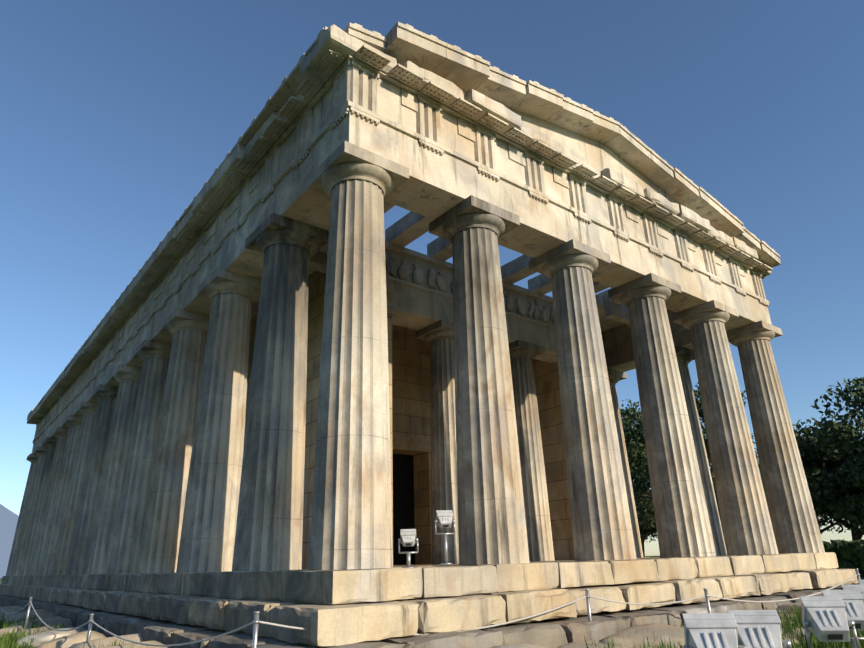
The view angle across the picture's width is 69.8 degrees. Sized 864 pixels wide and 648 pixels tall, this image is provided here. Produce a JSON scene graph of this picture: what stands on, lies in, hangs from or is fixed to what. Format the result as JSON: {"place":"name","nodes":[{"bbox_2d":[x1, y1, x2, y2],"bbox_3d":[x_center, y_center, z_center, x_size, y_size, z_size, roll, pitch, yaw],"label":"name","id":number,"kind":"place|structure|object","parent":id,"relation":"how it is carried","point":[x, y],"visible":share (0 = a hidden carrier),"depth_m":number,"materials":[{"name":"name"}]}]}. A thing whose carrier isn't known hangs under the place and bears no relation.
{"place":"outdoors","nodes":[
{"label":"outdoors","id":0,"kind":"place"},
{"bbox_2d":[0,504,18,577],"bbox_3d":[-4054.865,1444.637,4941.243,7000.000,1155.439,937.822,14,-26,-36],"label":"mountain","id":1,"kind":"structure","parent":0,"point":[8,521],"depth_m":5562.85,"materials":[{"name":"stone"}]},
{"bbox_2d":[0,556,863,647],"bbox_3d":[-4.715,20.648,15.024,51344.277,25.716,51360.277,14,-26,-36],"label":"ground","id":2,"kind":"structure","parent":0,"point":[645,556],"depth_m":10.58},
{"bbox_2d":[0,602,805,647],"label":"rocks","id":3,"kind":"object","parent":2,"relation":"on","point":[51,638],"visible":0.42,"depth_m":8.90,"materials":[{"name":"beige stone"}]},
{"bbox_2d":[0,585,842,647],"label":"stone foundation","id":4,"kind":"object","parent":2,"relation":"on","point":[556,632],"visible":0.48,"depth_m":8.39,"materials":[{"name":"beige stone"}]},
{"bbox_2d":[0,552,857,646],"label":"stepped platform","id":5,"kind":"structure","parent":4,"relation":"on","point":[325,608],"depth_m":8.56,"materials":[{"name":"beige stone"}]},
{"bbox_2d":[6,453,37,575],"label":"column","id":6,"kind":"structure","parent":5,"relation":"on","point":[32,458],"depth_m":30.46,"materials":[{"name":"stone"}]},
{"bbox_2d":[12,446,46,575],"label":"column","id":7,"kind":"structure","parent":5,"relation":"on","point":[40,451],"depth_m":28.71,"materials":[{"name":"stone"}]},
{"bbox_2d":[20,437,57,575],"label":"column","id":8,"kind":"structure","parent":5,"relation":"on","point":[49,443],"depth_m":26.83,"materials":[{"name":"stone"}]},
{"bbox_2d":[28,427,68,575],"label":"column","id":9,"kind":"structure","parent":5,"relation":"on","point":[60,434],"depth_m":24.94,"materials":[{"name":"stone"}]},
{"bbox_2d":[39,415,82,574],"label":"column","id":10,"kind":"structure","parent":5,"relation":"on","point":[73,423],"depth_m":23.06,"materials":[{"name":"stone"}]},
{"bbox_2d":[51,401,98,574],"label":"column","id":11,"kind":"structure","parent":5,"relation":"on","point":[88,410],"depth_m":21.17,"materials":[{"name":"stone"}]},
{"bbox_2d":[66,384,117,574],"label":"column","id":12,"kind":"structure","parent":5,"relation":"on","point":[105,396],"depth_m":19.28,"materials":[{"name":"stone"}]},
{"bbox_2d":[84,364,141,574],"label":"column","id":13,"kind":"structure","parent":5,"relation":"on","point":[127,377],"depth_m":17.40,"materials":[{"name":"stone"}]},
{"bbox_2d":[107,339,171,573],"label":"column","id":14,"kind":"structure","parent":5,"relation":"on","point":[154,356],"depth_m":15.52,"materials":[{"name":"stone"}]},
{"bbox_2d":[137,308,209,573],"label":"column","id":15,"kind":"structure","parent":5,"relation":"on","point":[163,520],"depth_m":13.64,"materials":[{"name":"stone"}]},
{"bbox_2d":[176,268,260,572],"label":"column","id":16,"kind":"structure","parent":5,"relation":"on","point":[208,532],"depth_m":11.75,"materials":[{"name":"stone"}]},
{"bbox_2d":[232,213,328,570],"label":"column","id":17,"kind":"structure","parent":5,"relation":"on","point":[269,530],"depth_m":9.84,"materials":[{"name":"stone"}]},
{"bbox_2d":[307,141,408,570],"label":"column","id":18,"kind":"structure","parent":5,"relation":"on","point":[351,524],"depth_m":8.06,"materials":[{"name":"stone"}]},
{"bbox_2d":[398,529,418,567],"bbox_3d":[-0.319,3.041,8.386,0.274,0.504,0.198,-1,-21,-3],"label":"floodlight","id":19,"kind":"object","parent":5,"relation":"on","point":[407,537],"visible":1,"depth_m":8.37,"materials":[{"name":"grey metal"}]},
{"bbox_2d":[243,271,573,568],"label":"cella walls","id":20,"kind":"structure","parent":5,"relation":"on","point":[409,376],"depth_m":17.80,"materials":[{"name":"beige stone"}]},
{"bbox_2d":[392,454,414,564],"bbox_3d":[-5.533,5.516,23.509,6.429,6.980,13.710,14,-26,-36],"label":"doorway","id":21,"kind":"structure","parent":20,"relation":"in","point":[403,491],"depth_m":18.19,"materials":[{"name":"black"}]},
{"bbox_2d":[385,241,557,362],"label":"porch entablature","id":22,"kind":"structure","parent":20,"relation":"on","point":[420,306],"depth_m":15.01,"materials":[{"name":"stone"}]},
{"bbox_2d":[385,257,554,324],"bbox_3d":[1.501,-0.748,16.180,8.016,0.753,0.140,14,-26,-36],"label":"frieze relief","id":23,"kind":"object","parent":22,"relation":"attached to","point":[402,272],"visible":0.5,"depth_m":15.14,"materials":[{"name":"stone"}]},
{"bbox_2d":[415,320,458,564],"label":"porch column","id":24,"kind":"structure","parent":5,"relation":"on","point":[438,336],"depth_m":14.06,"materials":[{"name":"stone"}]},
{"bbox_2d":[434,510,455,564],"bbox_3d":[0.184,2.972,8.642,0.294,0.717,0.204,3,-21,-11],"label":"floodlight","id":25,"kind":"object","parent":5,"relation":"on","point":[444,519],"visible":1,"depth_m":8.64,"materials":[{"name":"grey metal"}]},
{"bbox_2d":[429,195,529,564],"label":"column","id":26,"kind":"structure","parent":5,"relation":"on","point":[473,230],"depth_m":9.50,"materials":[{"name":"stone"}]},
{"bbox_2d":[509,340,554,560],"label":"porch column","id":27,"kind":"structure","parent":5,"relation":"on","point":[523,354],"depth_m":15.48,"materials":[{"name":"stone"}]},
{"bbox_2d":[529,239,636,560],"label":"column","id":28,"kind":"structure","parent":5,"relation":"on","point":[601,525],"depth_m":11.04,"materials":[{"name":"stone"}]},
{"bbox_2d":[607,368,642,557],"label":"column","id":29,"kind":"structure","parent":5,"relation":"on","point":[615,376],"depth_m":19.26,"materials":[{"name":"stone"}]},
{"bbox_2d":[608,273,715,557],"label":"column","id":30,"kind":"structure","parent":5,"relation":"on","point":[683,526],"depth_m":12.57,"materials":[{"name":"stone"}]},
{"bbox_2d":[27,24,772,453],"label":"entablature","id":31,"kind":"structure","parent":30,"relation":"on","point":[349,88],"depth_m":12.08,"materials":[{"name":"stone"}]},
{"bbox_2d":[30,26,327,413],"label":"eaves","id":32,"kind":"object","parent":31,"relation":"on","point":[293,80],"visible":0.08,"depth_m":11.19,"materials":[{"name":"stone"}]},
{"bbox_2d":[37,87,744,429],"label":"metopes","id":33,"kind":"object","parent":31,"relation":"attached to","point":[408,228],"depth_m":14.76,"materials":[{"name":"stone"}]},
{"bbox_2d":[343,22,780,267],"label":"pediment","id":34,"kind":"structure","parent":31,"relation":"on","point":[590,137],"depth_m":12.96,"materials":[{"name":"stone"}]},
{"bbox_2d":[674,345,726,554],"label":"column","id":35,"kind":"structure","parent":5,"relation":"on","point":[685,356],"depth_m":17.29,"materials":[{"name":"stone"}]},
{"bbox_2d":[671,300,778,555],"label":"column","id":36,"kind":"structure","parent":5,"relation":"on","point":[745,518],"depth_m":14.11,"materials":[{"name":"stone"}]},
{"bbox_2d":[726,320,824,553],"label":"column","id":37,"kind":"structure","parent":5,"relation":"on","point":[794,522],"depth_m":15.53,"materials":[{"name":"stone"}]},
{"bbox_2d":[0,604,863,647],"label":"grass tufts","id":38,"kind":"object","parent":2,"relation":"on","point":[7,642],"visible":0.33,"depth_m":8.38,"materials":[{"name":"green plant"}]},
{"bbox_2d":[24,569,860,647],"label":"fence posts","id":39,"kind":"object","parent":2,"relation":"on","point":[256,621],"visible":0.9,"depth_m":8.70,"materials":[{"name":"silver metal"}]},
{"bbox_2d":[0,574,856,646],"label":"fence rope","id":40,"kind":"object","parent":39,"relation":"attached to","point":[214,637],"visible":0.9,"depth_m":8.19,"materials":[{"name":"white fabric"}]},
{"bbox_2d":[631,472,657,556],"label":"tree","id":41,"kind":"object","parent":2,"relation":"on","point":[649,523],"depth_m":47.85,"materials":[{"name":"green plant"}]},
{"bbox_2d":[620,382,754,509],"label":"tree","id":42,"kind":"object","parent":2,"relation":"on","point":[634,452],"depth_m":41.04,"materials":[{"name":"green plant"}]},
{"bbox_2d":[682,613,746,647],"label":"floodlight","id":43,"kind":"object","parent":2,"relation":"on","point":[710,630],"visible":1,"depth_m":3.69,"materials":[{"name":"grey metal"}]},
{"bbox_2d":[708,448,759,535],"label":"tree","id":44,"kind":"object","parent":2,"relation":"on","point":[714,486],"depth_m":50.93,"materials":[{"name":"green plant"}]},
{"bbox_2d":[727,610,791,647],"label":"floodlight","id":45,"kind":"object","parent":2,"relation":"on","point":[759,629],"visible":0.73,"depth_m":3.91,"materials":[{"name":"grey metal"}]},
{"bbox_2d":[715,491,821,545],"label":"tree","id":46,"kind":"object","parent":2,"relation":"on","point":[721,522],"visible":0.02,"depth_m":49.12,"materials":[{"name":"green plant"}]},
{"bbox_2d":[757,461,847,533],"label":"tree","id":47,"kind":"object","parent":2,"relation":"on","point":[828,529],"depth_m":41.02,"materials":[{"name":"green plant"}]},
{"bbox_2d":[794,420,863,540],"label":"tree","id":48,"kind":"object","parent":2,"relation":"on","point":[828,483],"depth_m":28.64,"materials":[{"name":"green plant"}]},
{"bbox_2d":[799,596,859,647],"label":"floodlight","id":49,"kind":"object","parent":2,"relation":"on","point":[824,618],"visible":1,"depth_m":4.78,"materials":[{"name":"grey metal"}]},
{"bbox_2d":[800,433,860,527],"bbox_3d":[22.711,8.908,31.872,9.753,8.469,10.225,14,-26,-36],"label":"tree","id":50,"kind":"object","parent":2,"relation":"on","point":[832,512],"depth_m":31.26,"materials":[{"name":"green plant"}]},
{"bbox_2d":[821,590,863,647],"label":"floodlight","id":51,"kind":"object","parent":2,"relation":"on","point":[853,600],"visible":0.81,"depth_m":5.26,"materials":[{"name":"grey metal"}]},
{"bbox_2d":[822,539,863,584],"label":"hedge","id":52,"kind":"object","parent":2,"relation":"on","point":[849,554],"visible":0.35,"depth_m":17.74,"materials":[{"name":"green plant"}]},
{"bbox_2d":[841,584,863,597],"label":"floodlight","id":53,"kind":"object","parent":2,"relation":"on","point":[860,587],"visible":0.31,"depth_m":5.97,"materials":[{"name":"grey metal"}]},
{"bbox_2d":[0,0,863,555],"label":"sky","id":54,"kind":"structure","parent":0,"point":[115,115],"materials":[{"name":"blue"}]},
{"bbox_2d":[792,377,863,489],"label":"tree","id":55,"kind":"object","parent":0,"point":[849,435],"depth_m":25.65,"materials":[{"name":"green plant"}]}
]}

